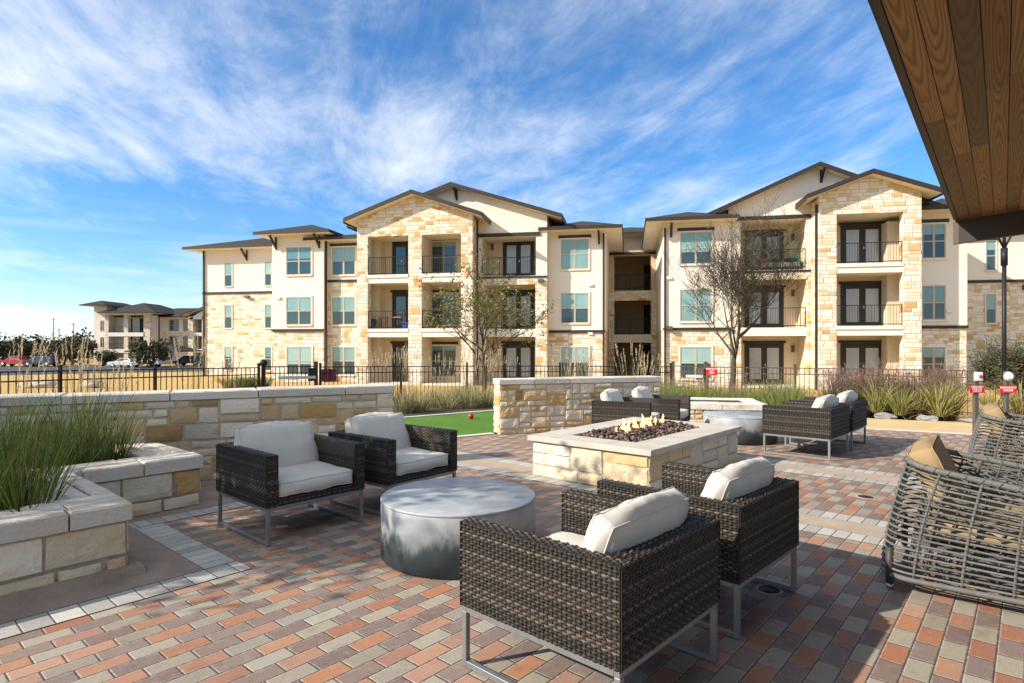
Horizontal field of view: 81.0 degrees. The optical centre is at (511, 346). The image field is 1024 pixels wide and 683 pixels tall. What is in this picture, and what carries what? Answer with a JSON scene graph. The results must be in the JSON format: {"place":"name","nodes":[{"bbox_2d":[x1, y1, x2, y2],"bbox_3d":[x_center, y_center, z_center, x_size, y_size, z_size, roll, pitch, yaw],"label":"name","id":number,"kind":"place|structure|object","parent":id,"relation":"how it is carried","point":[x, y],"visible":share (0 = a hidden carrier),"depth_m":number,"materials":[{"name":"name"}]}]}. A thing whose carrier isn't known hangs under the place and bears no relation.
{"place":"outdoors","nodes":[
{"label":"outdoors","id":0,"kind":"place"},
{"bbox_2d":[0,333,52,392],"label":"plume grass","id":1,"kind":"object","parent":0,"point":[33,351],"depth_m":10.24,"materials":[{"name":"beige plant"}]},
{"bbox_2d":[0,389,74,463],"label":"rush grass","id":2,"kind":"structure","parent":0,"point":[20,421],"depth_m":5.29,"materials":[{"name":"green plant"}]},
{"bbox_2d":[0,415,76,498],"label":"rush grass","id":3,"kind":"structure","parent":0,"point":[19,446],"depth_m":4.16,"materials":[{"name":"green plant"}]},
{"bbox_2d":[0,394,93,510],"bbox_3d":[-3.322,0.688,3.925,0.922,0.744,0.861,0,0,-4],"label":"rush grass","id":4,"kind":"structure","parent":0,"point":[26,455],"depth_m":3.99,"materials":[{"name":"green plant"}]},
{"bbox_2d":[3,407,93,469],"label":"rush grass","id":5,"kind":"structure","parent":0,"point":[45,438],"depth_m":5.03,"materials":[{"name":"green plant"}]},
{"bbox_2d":[0,396,115,512],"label":"rush grass","id":6,"kind":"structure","parent":0,"point":[8,504],"depth_m":3.75,"materials":[{"name":"green plant"}]},
{"bbox_2d":[6,388,117,462],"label":"rush grass","id":7,"kind":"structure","parent":0,"point":[70,412],"depth_m":5.35,"materials":[{"name":"green plant"}]},
{"bbox_2d":[40,334,90,392],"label":"plume grass","id":8,"kind":"object","parent":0,"point":[78,386],"depth_m":11.60,"materials":[{"name":"beige plant"}]},
{"bbox_2d":[2,375,145,465],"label":"rush grass","id":9,"kind":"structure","parent":0,"point":[89,454],"depth_m":5.24,"materials":[{"name":"green plant"}]},
{"bbox_2d":[60,398,163,460],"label":"rush grass","id":10,"kind":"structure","parent":0,"point":[120,448],"depth_m":5.52,"materials":[{"name":"green plant"}]},
{"bbox_2d":[402,389,439,415],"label":"bunch grass","id":11,"kind":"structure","parent":0,"point":[421,407],"depth_m":13.40,"materials":[{"name":"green plant"}]},
{"bbox_2d":[0,0,944,341],"label":"sky","id":12,"kind":"structure","parent":0,"point":[134,133],"materials":[{"name":"blue"}]},
{"bbox_2d":[0,429,1023,682],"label":"patio","id":13,"kind":"structure","parent":0,"point":[314,595],"depth_m":3.09,"materials":[{"name":"brick"}]},
{"bbox_2d":[0,479,237,623],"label":"planter footing","id":14,"kind":"object","parent":13,"relation":"on","point":[160,562],"visible":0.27,"depth_m":3.81,"materials":[{"name":"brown concrete"}]},
{"bbox_2d":[0,562,145,609],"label":"planter footing","id":15,"kind":"object","parent":14,"relation":"on","point":[18,598],"visible":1,"depth_m":3.48,"materials":[{"name":"brown concrete"}]},
{"bbox_2d":[0,442,202,595],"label":"stone planter","id":16,"kind":"object","parent":14,"relation":"on","point":[79,528],"visible":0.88,"depth_m":3.70,"materials":[{"name":"stone"}]},
{"bbox_2d":[0,561,251,639],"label":"paver border","id":17,"kind":"object","parent":13,"relation":"on","point":[39,621],"visible":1,"depth_m":3.35,"materials":[{"name":"concrete"}]},
{"bbox_2d":[135,523,235,569],"bbox_3d":[-2.383,1.417,4.327,1.305,0.003,0.204,0,0,41],"label":"paver border","id":18,"kind":"object","parent":13,"relation":"on","point":[197,552],"visible":1,"depth_m":4.26,"materials":[{"name":"concrete"}]},
{"bbox_2d":[128,502,247,528],"bbox_3d":[-2.106,1.417,5.806,0.204,0.003,2.800,0,0,41],"label":"paver border","id":19,"kind":"object","parent":13,"relation":"on","point":[174,517],"visible":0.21,"depth_m":5.04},
{"bbox_2d":[0,383,394,480],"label":"stone wall","id":20,"kind":"structure","parent":13,"relation":"on","point":[203,422],"depth_m":6.39,"materials":[{"name":"stone"}]},
{"bbox_2d":[216,421,364,546],"bbox_3d":[-1.770,1.017,4.818,0.863,0.797,0.830,0,0,41],"label":"club chair","id":21,"kind":"object","parent":13,"relation":"on","point":[267,468],"visible":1,"depth_m":4.72,"materials":[{"name":"wicker"}]},
{"bbox_2d":[328,412,456,515],"bbox_3d":[-1.086,1.017,5.525,0.863,0.797,0.831,0,0,39],"label":"club chair","id":22,"kind":"object","parent":13,"relation":"on","point":[398,451],"visible":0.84,"depth_m":5.42,"materials":[{"name":"wicker"}]},
{"bbox_2d":[380,477,534,579],"bbox_3d":[-0.370,1.218,4.170,1.064,0.396,1.064,0,0,8],"label":"drum table","id":23,"kind":"object","parent":13,"relation":"on","point":[420,528],"visible":0.84,"depth_m":3.80,"materials":[{"name":"metal"}]},
{"bbox_2d":[493,375,660,434],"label":"stone wall","id":24,"kind":"structure","parent":13,"relation":"on","point":[534,405],"depth_m":9.97,"materials":[{"name":"stone"}]},
{"bbox_2d":[460,486,720,682],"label":"club chair","id":25,"kind":"object","parent":13,"relation":"on","point":[619,589],"visible":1,"depth_m":2.38,"materials":[{"name":"wicker"}]},
{"bbox_2d":[591,388,659,423],"bbox_3d":[1.708,1.017,8.816,0.863,0.797,0.830,0,0,26],"label":"club chair","id":26,"kind":"object","parent":13,"relation":"on","point":[611,404],"visible":0.84,"depth_m":8.54,"materials":[{"name":"wicker"}]},
{"bbox_2d":[527,417,741,488],"bbox_3d":[1.501,1.109,7.016,1.510,0.661,2.330,0,0,41],"label":"fire pit","id":27,"kind":"object","parent":13,"relation":"on","point":[568,454],"visible":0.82,"depth_m":6.32,"materials":[{"name":"stone"}]},
{"bbox_2d":[576,419,698,441],"bbox_3d":[1.497,0.964,7.016,0.817,0.133,1.642,0,0,40],"label":"lava rock","id":28,"kind":"object","parent":27,"relation":"on","point":[652,431],"visible":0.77,"depth_m":6.69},
{"bbox_2d":[627,386,690,421],"bbox_3d":[2.278,1.017,9.356,0.863,0.797,0.831,0,0,28],"label":"club chair","id":29,"kind":"object","parent":13,"relation":"on","point":[675,407],"visible":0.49,"depth_m":9.09,"materials":[{"name":"wicker"}]},
{"bbox_2d":[457,455,912,541],"bbox_3d":[2.886,1.417,4.540,13.600,0.003,0.300,0,0,41],"label":"concrete band","id":30,"kind":"object","parent":13,"relation":"on","point":[860,528],"depth_m":4.87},
{"bbox_2d":[457,451,912,530],"bbox_3d":[3.054,1.417,4.733,13.600,0.003,0.204,0,0,41],"label":"paver border","id":31,"kind":"object","parent":13,"relation":"on","point":[851,518],"depth_m":5.10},
{"bbox_2d":[597,455,798,639],"bbox_3d":[1.072,1.017,3.481,0.863,0.797,0.830,0,0,44],"label":"club chair","id":32,"kind":"object","parent":13,"relation":"on","point":[752,505],"visible":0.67,"depth_m":3.14,"materials":[{"name":"wicker"}]},
{"bbox_2d":[690,397,764,422],"bbox_3d":[3.540,1.196,10.811,1.749,0.488,1.199,0,0,10],"label":"stone planter","id":33,"kind":"object","parent":13,"relation":"on","point":[700,406],"visible":0.3,"depth_m":10.27,"materials":[{"name":"stone"}]},
{"bbox_2d":[457,461,1023,570],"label":"paver border","id":34,"kind":"object","parent":13,"relation":"on","point":[869,539],"depth_m":4.71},
{"bbox_2d":[703,410,777,444],"bbox_3d":[3.470,1.218,9.150,1.064,0.396,1.064,0,0,10],"label":"drum table","id":35,"kind":"object","parent":13,"relation":"on","point":[750,423],"visible":0.67,"depth_m":8.68,"materials":[{"name":"concrete"}]},
{"bbox_2d":[762,394,849,460],"bbox_3d":[3.924,1.017,8.026,0.863,0.797,0.830,0,0,44],"label":"club chair","id":36,"kind":"object","parent":13,"relation":"on","point":[825,418],"visible":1,"depth_m":7.74,"materials":[{"name":"wicker"}]},
{"bbox_2d":[788,390,866,449],"bbox_3d":[4.614,1.017,8.786,0.863,0.797,0.830,0,0,42],"label":"club chair","id":37,"kind":"object","parent":13,"relation":"on","point":[858,414],"visible":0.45,"depth_m":8.48,"materials":[{"name":"wicker"}]},
{"bbox_2d":[736,458,1002,493],"bbox_3d":[6.072,1.417,4.699,9.000,0.003,0.300,0,0,41],"label":"concrete band","id":38,"kind":"object","parent":13,"relation":"on","point":[842,473],"depth_m":6.77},
{"bbox_2d":[737,455,1008,490],"bbox_3d":[6.240,1.417,4.892,9.000,0.003,0.204,0,0,41],"label":"paver border","id":39,"kind":"object","parent":13,"relation":"on","point":[830,467],"depth_m":7.05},
{"bbox_2d":[732,462,1023,500],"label":"paver border","id":40,"kind":"object","parent":13,"relation":"on","point":[881,482],"depth_m":6.51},
{"bbox_2d":[868,0,1023,244],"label":"pavilion","id":41,"kind":"structure","parent":13,"relation":"on","point":[958,65],"depth_m":3.90,"materials":[{"name":"brown wood"}]},
{"bbox_2d":[879,435,1023,605],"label":"rope lounge chair","id":42,"kind":"object","parent":13,"relation":"on","point":[955,516],"visible":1,"depth_m":3.39,"materials":[{"name":"grey"}]},
{"bbox_2d":[964,402,1023,487],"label":"rope lounge chair","id":43,"kind":"object","parent":13,"relation":"on","point":[1004,438],"visible":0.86,"depth_m":5.83,"materials":[{"name":"grey"}]},
{"bbox_2d":[0,355,1023,422],"bbox_3d":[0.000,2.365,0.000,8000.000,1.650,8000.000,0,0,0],"label":"ground","id":44,"kind":"structure","parent":0,"point":[116,384],"depth_m":34.72,"materials":[{"name":"beige soil"}]},
{"bbox_2d":[0,339,29,359],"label":"evergreen tree","id":45,"kind":"object","parent":44,"relation":"on","point":[7,345],"visible":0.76,"depth_m":115.84,"materials":[{"name":"green plant"}]},
{"bbox_2d":[13,334,42,358],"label":"evergreen tree","id":46,"kind":"object","parent":44,"relation":"on","point":[27,347],"visible":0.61,"depth_m":117.46,"materials":[{"name":"green plant"}]},
{"bbox_2d":[45,333,90,365],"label":"brown tree","id":47,"kind":"object","parent":44,"relation":"on","point":[76,344],"visible":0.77,"depth_m":102.04,"materials":[{"name":"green plant"}]},
{"bbox_2d":[0,366,202,375],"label":"parking lot","id":48,"kind":"structure","parent":44,"relation":"on","point":[16,368],"depth_m":84.14,"materials":[{"name":"asphalt"}]},
{"bbox_2d":[22,356,60,366],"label":"parked car","id":49,"kind":"object","parent":48,"relation":"on","point":[52,361],"visible":0.81,"depth_m":95.10,"materials":[{"name":"blue paint"}]},
{"bbox_2d":[128,338,173,367],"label":"olive tree","id":50,"kind":"object","parent":48,"relation":"on","point":[160,351],"visible":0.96,"depth_m":91.57,"materials":[{"name":"green plant"}]},
{"bbox_2d":[0,363,259,393],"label":"metal fence","id":51,"kind":"object","parent":44,"relation":"on","point":[60,371],"visible":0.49,"depth_m":12.10,"materials":[{"name":"black metal"}]},
{"bbox_2d":[259,359,317,386],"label":"gate","id":52,"kind":"structure","parent":51,"relation":"attached to","point":[312,374],"depth_m":15.11,"materials":[{"name":"black metal"}]},
{"bbox_2d":[79,301,202,364],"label":"apartment building","id":53,"kind":"structure","parent":44,"relation":"on","point":[118,327],"depth_m":110.20,"materials":[{"name":"paint"}]},
{"bbox_2d":[393,402,493,416],"bbox_3d":[-3.154,1.505,13.454,11.216,0.100,3.668,0,0,-37],"label":"planting bed","id":54,"kind":"object","parent":44,"relation":"on","point":[430,411],"depth_m":13.75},
{"bbox_2d":[393,384,433,413],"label":"bunch grass","id":55,"kind":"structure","parent":54,"relation":"on","point":[404,409],"depth_m":13.12,"materials":[{"name":"green plant"}]},
{"bbox_2d":[429,389,464,409],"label":"bunch grass","id":56,"kind":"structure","parent":54,"relation":"on","point":[443,404],"depth_m":14.07,"materials":[{"name":"green plant"}]},
{"bbox_2d":[447,381,490,410],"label":"bunch grass","id":57,"kind":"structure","parent":54,"relation":"on","point":[470,403],"depth_m":14.20,"materials":[{"name":"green plant"}]},
{"bbox_2d":[404,411,497,435],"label":"turf lawn","id":58,"kind":"structure","parent":44,"relation":"on","point":[478,423],"depth_m":11.17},
{"bbox_2d":[414,241,556,393],"bbox_3d":[-0.604,-0.908,20.268,4.479,5.608,5.126,0,0,-40],"label":"young tree","id":59,"kind":"object","parent":44,"relation":"on","point":[478,302],"visible":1,"depth_m":20.36,"materials":[{"name":"green plant"}]},
{"bbox_2d":[319,362,671,399],"bbox_3d":[-0.351,1.168,17.043,9.695,1.501,1.437,0,0,-8],"label":"metal fence","id":60,"kind":"object","parent":44,"relation":"on","point":[451,371],"visible":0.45,"depth_m":17.31,"materials":[{"name":"black metal"}]},
{"bbox_2d":[182,161,1023,390],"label":"apartment building","id":61,"kind":"structure","parent":44,"relation":"on","point":[904,278],"depth_m":34.27,"materials":[{"name":"stone"}]},
{"bbox_2d":[285,346,312,375],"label":"window","id":62,"kind":"structure","parent":61,"relation":"in","point":[294,355],"depth_m":37.29,"materials":[{"name":"glass"}]},
{"bbox_2d":[285,296,312,325],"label":"window","id":63,"kind":"structure","parent":61,"relation":"in","point":[298,309],"depth_m":37.25,"materials":[{"name":"glass"}]},
{"bbox_2d":[285,245,312,276],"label":"window","id":64,"kind":"structure","parent":61,"relation":"in","point":[298,259],"depth_m":37.25,"materials":[{"name":"glass"}]},
{"bbox_2d":[330,243,356,276],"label":"window","id":65,"kind":"structure","parent":61,"relation":"in","point":[343,255],"depth_m":37.26,"materials":[{"name":"glass"}]},
{"bbox_2d":[331,346,356,375],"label":"window","id":66,"kind":"structure","parent":61,"relation":"in","point":[340,355],"depth_m":37.26,"materials":[{"name":"glass"}]},
{"bbox_2d":[331,296,356,325],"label":"window","id":67,"kind":"structure","parent":61,"relation":"in","point":[343,308],"depth_m":37.26,"materials":[{"name":"glass"}]},
{"bbox_2d":[390,341,407,380],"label":"french door","id":68,"kind":"structure","parent":61,"relation":"in","point":[397,347],"depth_m":36.33,"materials":[{"name":"brown paint"}]},
{"bbox_2d":[390,290,407,328],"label":"french door","id":69,"kind":"structure","parent":61,"relation":"in","point":[399,297],"depth_m":36.32,"materials":[{"name":"brown paint"}]},
{"bbox_2d":[392,241,407,273],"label":"french door","id":70,"kind":"structure","parent":61,"relation":"in","point":[398,248],"depth_m":36.32,"materials":[{"name":"brown paint"}]},
{"bbox_2d":[432,342,457,377],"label":"window","id":71,"kind":"structure","parent":61,"relation":"in","point":[448,350],"depth_m":35.80,"materials":[{"name":"glass"}]},
{"bbox_2d":[432,289,458,325],"bbox_3d":[-4.090,-2.335,35.806,1.867,2.160,0.088,0,0,11],"label":"window","id":72,"kind":"structure","parent":61,"relation":"in","point":[435,292],"depth_m":35.85,"materials":[{"name":"glass"}]},
{"bbox_2d":[432,239,458,272],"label":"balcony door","id":73,"kind":"structure","parent":61,"relation":"in","point":[439,247],"depth_m":35.81,"materials":[{"name":"paint"}]},
{"bbox_2d":[501,341,534,377],"bbox_3d":[0.394,0.860,36.253,2.137,2.420,0.097,0,0,11],"label":"french door","id":74,"kind":"structure","parent":61,"relation":"in","point":[525,356],"depth_m":36.24,"materials":[{"name":"brown paint"}]},
{"bbox_2d":[502,290,534,328],"bbox_3d":[0.394,-2.240,36.253,2.137,2.420,0.097,0,0,11],"label":"french door","id":75,"kind":"structure","parent":61,"relation":"in","point":[523,293],"depth_m":36.21,"materials":[{"name":"brown paint"}]},
{"bbox_2d":[503,241,533,275],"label":"french door","id":76,"kind":"structure","parent":61,"relation":"in","point":[524,250],"depth_m":36.25,"materials":[{"name":"brown paint"}]},
{"bbox_2d":[558,234,590,270],"bbox_3d":[3.605,-5.415,34.483,1.879,2.040,0.088,0,0,11],"label":"window","id":77,"kind":"structure","parent":61,"relation":"in","point":[574,249],"depth_m":34.49,"materials":[{"name":"glass"}]},
{"bbox_2d":[560,346,589,376],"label":"window","id":78,"kind":"structure","parent":61,"relation":"in","point":[573,349],"depth_m":34.53,"materials":[{"name":"glass"}]},
{"bbox_2d":[560,291,589,324],"bbox_3d":[3.606,-2.235,34.488,1.749,1.880,0.078,0,0,11],"label":"window","id":79,"kind":"structure","parent":61,"relation":"in","point":[574,306],"depth_m":34.49,"materials":[{"name":"glass"}]},
{"bbox_2d":[679,346,712,380],"bbox_3d":[9.918,0.865,32.375,1.791,1.880,0.078,0,0,11],"label":"window","id":80,"kind":"structure","parent":61,"relation":"in","point":[688,355],"depth_m":32.41,"materials":[{"name":"glass"}]},
{"bbox_2d":[679,288,712,322],"bbox_3d":[9.912,-2.235,32.345,1.791,1.880,0.078,0,0,11],"label":"window","id":81,"kind":"structure","parent":61,"relation":"in","point":[684,317],"depth_m":32.40,"materials":[{"name":"glass"}]},
{"bbox_2d":[677,227,714,265],"bbox_3d":[9.911,-5.415,32.340,1.921,2.040,0.088,0,0,11],"label":"window","id":82,"kind":"structure","parent":61,"relation":"in","point":[689,235],"depth_m":32.37,"materials":[{"name":"glass"}]},
{"bbox_2d":[743,341,785,383],"bbox_3d":[14.111,0.860,33.586,2.259,2.420,0.097,0,0,11],"label":"french door","id":83,"kind":"structure","parent":61,"relation":"in","point":[757,353],"depth_m":33.59,"materials":[{"name":"brown paint"}]},
{"bbox_2d":[745,285,783,327],"bbox_3d":[14.111,-2.240,33.586,2.259,2.420,0.097,0,0,11],"label":"french door","id":84,"kind":"structure","parent":61,"relation":"in","point":[778,304],"depth_m":33.52,"materials":[{"name":"brown paint"}]},
{"bbox_2d":[743,229,785,269],"bbox_3d":[14.111,-5.340,33.586,2.259,2.420,0.097,0,0,11],"label":"french door","id":85,"kind":"structure","parent":61,"relation":"in","point":[780,231],"depth_m":33.59,"materials":[{"name":"brown paint"}]},
{"bbox_2d":[839,340,881,385],"bbox_3d":[18.351,0.860,31.438,2.265,2.420,0.097,0,0,11],"label":"french door","id":86,"kind":"structure","parent":61,"relation":"in","point":[853,352],"depth_m":31.45,"materials":[{"name":"brown paint"}]},
{"bbox_2d":[839,281,881,325],"bbox_3d":[18.351,-2.240,31.438,2.265,2.420,0.097,0,0,11],"label":"french door","id":87,"kind":"structure","parent":61,"relation":"in","point":[852,292],"depth_m":31.44,"materials":[{"name":"brown paint"}]},
{"bbox_2d":[839,221,885,262],"bbox_3d":[18.351,-5.340,31.438,2.265,2.420,0.097,0,0,11],"label":"french door","id":88,"kind":"structure","parent":61,"relation":"in","point":[851,232],"depth_m":31.44,"materials":[{"name":"brown paint"}]},
{"bbox_2d":[921,346,946,382],"bbox_3d":[21.270,0.865,30.270,1.214,1.880,0.078,0,0,11],"label":"window","id":89,"kind":"structure","parent":61,"relation":"in","point":[929,354],"depth_m":30.28,"materials":[{"name":"glass"}]},
{"bbox_2d":[921,284,946,320],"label":"window","id":90,"kind":"structure","parent":61,"relation":"in","point":[933,296],"depth_m":30.25,"materials":[{"name":"glass"}]},
{"bbox_2d":[921,219,948,259],"bbox_3d":[21.264,-5.415,30.235,1.344,2.040,0.088,0,0,11],"label":"window","id":91,"kind":"structure","parent":61,"relation":"in","point":[933,231],"depth_m":30.25,"materials":[{"name":"glass"}]},
{"bbox_2d":[985,293,996,323],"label":"window","id":92,"kind":"structure","parent":61,"relation":"in","point":[990,298],"depth_m":35.10,"materials":[{"name":"glass"}]},
{"bbox_2d":[985,239,997,271],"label":"window","id":93,"kind":"structure","parent":61,"relation":"in","point":[990,245],"depth_m":35.10,"materials":[{"name":"glass"}]},
{"bbox_2d":[658,189,820,397],"bbox_3d":[7.934,-1.799,20.720,5.356,7.394,4.688,0,0,0],"label":"bare tree","id":94,"kind":"object","parent":44,"relation":"on","point":[743,288],"visible":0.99,"depth_m":20.23,"materials":[{"name":"brown plant"}]},
{"bbox_2d":[759,374,815,405],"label":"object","id":95,"kind":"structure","parent":44,"relation":"on","point":[780,399],"depth_m":11.60,"materials":[{"name":"green plant"}]},
{"bbox_2d":[706,363,1023,415],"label":"metal fence","id":96,"kind":"object","parent":44,"relation":"on","point":[799,374],"visible":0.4,"depth_m":16.15,"materials":[{"name":"brown metal"}]},
{"bbox_2d":[671,361,707,388],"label":"gate","id":97,"kind":"structure","parent":96,"relation":"attached to","point":[698,372],"depth_m":16.79,"materials":[{"name":"brown metal"}]},
{"bbox_2d":[850,376,904,412],"bbox_3d":[7.894,1.067,13.149,1.762,0.952,1.497,0,0,-27],"label":"sedge clump","id":98,"kind":"object","parent":44,"relation":"on","point":[876,408],"visible":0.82,"depth_m":12.96,"materials":[{"name":"green plant"}]},
{"bbox_2d":[872,385,928,415],"bbox_3d":[8.090,1.198,12.241,1.438,0.977,1.590,0,0,6],"label":"sedge clump","id":99,"kind":"object","parent":44,"relation":"on","point":[900,407],"visible":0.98,"depth_m":12.44,"materials":[{"name":"green plant"}]},
{"bbox_2d":[866,418,1023,433],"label":"gravel strip","id":100,"kind":"object","parent":44,"relation":"on","point":[956,427],"depth_m":10.78,"materials":[{"name":"stone"}]},
{"bbox_2d":[908,374,970,420],"bbox_3d":[8.698,0.983,12.058,2.133,0.969,1.940,0,0,18],"label":"sedge clump","id":101,"kind":"object","parent":100,"relation":"on","point":[943,408],"visible":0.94,"depth_m":12.21,"materials":[{"name":"green plant"}]},
{"bbox_2d":[970,371,984,431],"bbox_3d":[7.644,0.910,9.860,0.217,1.020,0.148,0,0,31],"label":"emergency post","id":102,"kind":"object","parent":100,"relation":"on","point":[975,387],"visible":1,"depth_m":9.87,"materials":[{"name":"grey metal"}]},
{"bbox_2d":[1000,371,1016,418],"bbox_3d":[8.154,0.910,9.860,0.230,1.020,0.147,0,0,35],"label":"emergency post","id":103,"kind":"object","parent":100,"relation":"on","point":[1006,388],"visible":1,"depth_m":9.86,"materials":[{"name":"grey metal"}]},
{"bbox_2d":[921,380,981,414],"bbox_3d":[9.198,1.088,12.643,1.448,0.896,1.704,0,0,-36],"label":"sedge clump","id":104,"kind":"object","parent":44,"relation":"on","point":[961,400],"visible":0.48,"depth_m":12.61,"materials":[{"name":"green plant"}]},
{"bbox_2d":[961,330,1023,419],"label":"twiggy shrub","id":105,"kind":"object","parent":44,"relation":"on","point":[1015,366],"visible":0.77,"depth_m":14.40,"materials":[{"name":"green plant"}]},
{"bbox_2d":[981,377,1023,414],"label":"sedge clump","id":106,"kind":"object","parent":44,"relation":"on","point":[1018,406],"visible":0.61,"depth_m":12.28,"materials":[{"name":"green plant"}]},
{"bbox_2d":[998,236,1011,418],"bbox_3d":[10.336,-0.780,12.600,0.880,4.640,0.880,0,0,0],"label":"lamp post","id":107,"kind":"object","parent":44,"relation":"on","point":[1003,255],"visible":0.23,"depth_m":12.57,"materials":[{"name":"black metal"}]},
{"bbox_2d":[811,368,863,398],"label":"muhly grass","id":108,"kind":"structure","parent":0,"point":[843,386],"depth_m":13.31,"materials":[{"name":"purple plant"}]},
{"bbox_2d":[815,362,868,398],"bbox_3d":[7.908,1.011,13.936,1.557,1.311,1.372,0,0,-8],"label":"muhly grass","id":109,"kind":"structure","parent":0,"point":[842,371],"depth_m":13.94,"materials":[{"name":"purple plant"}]},
{"bbox_2d":[837,367,887,416],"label":"muhly grass","id":110,"kind":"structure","parent":0,"point":[862,390],"depth_m":13.47,"materials":[{"name":"purple plant"}]},
{"bbox_2d":[857,357,912,418],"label":"muhly grass","id":111,"kind":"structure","parent":0,"point":[889,385],"depth_m":13.74,"materials":[{"name":"purple plant"}]},
{"bbox_2d":[891,369,941,419],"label":"muhly grass","id":112,"kind":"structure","parent":0,"point":[913,414],"depth_m":13.68,"materials":[{"name":"purple plant"}]},
{"bbox_2d":[918,360,992,420],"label":"muhly grass","id":113,"kind":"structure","parent":0,"point":[951,417],"depth_m":13.77,"materials":[{"name":"purple plant"}]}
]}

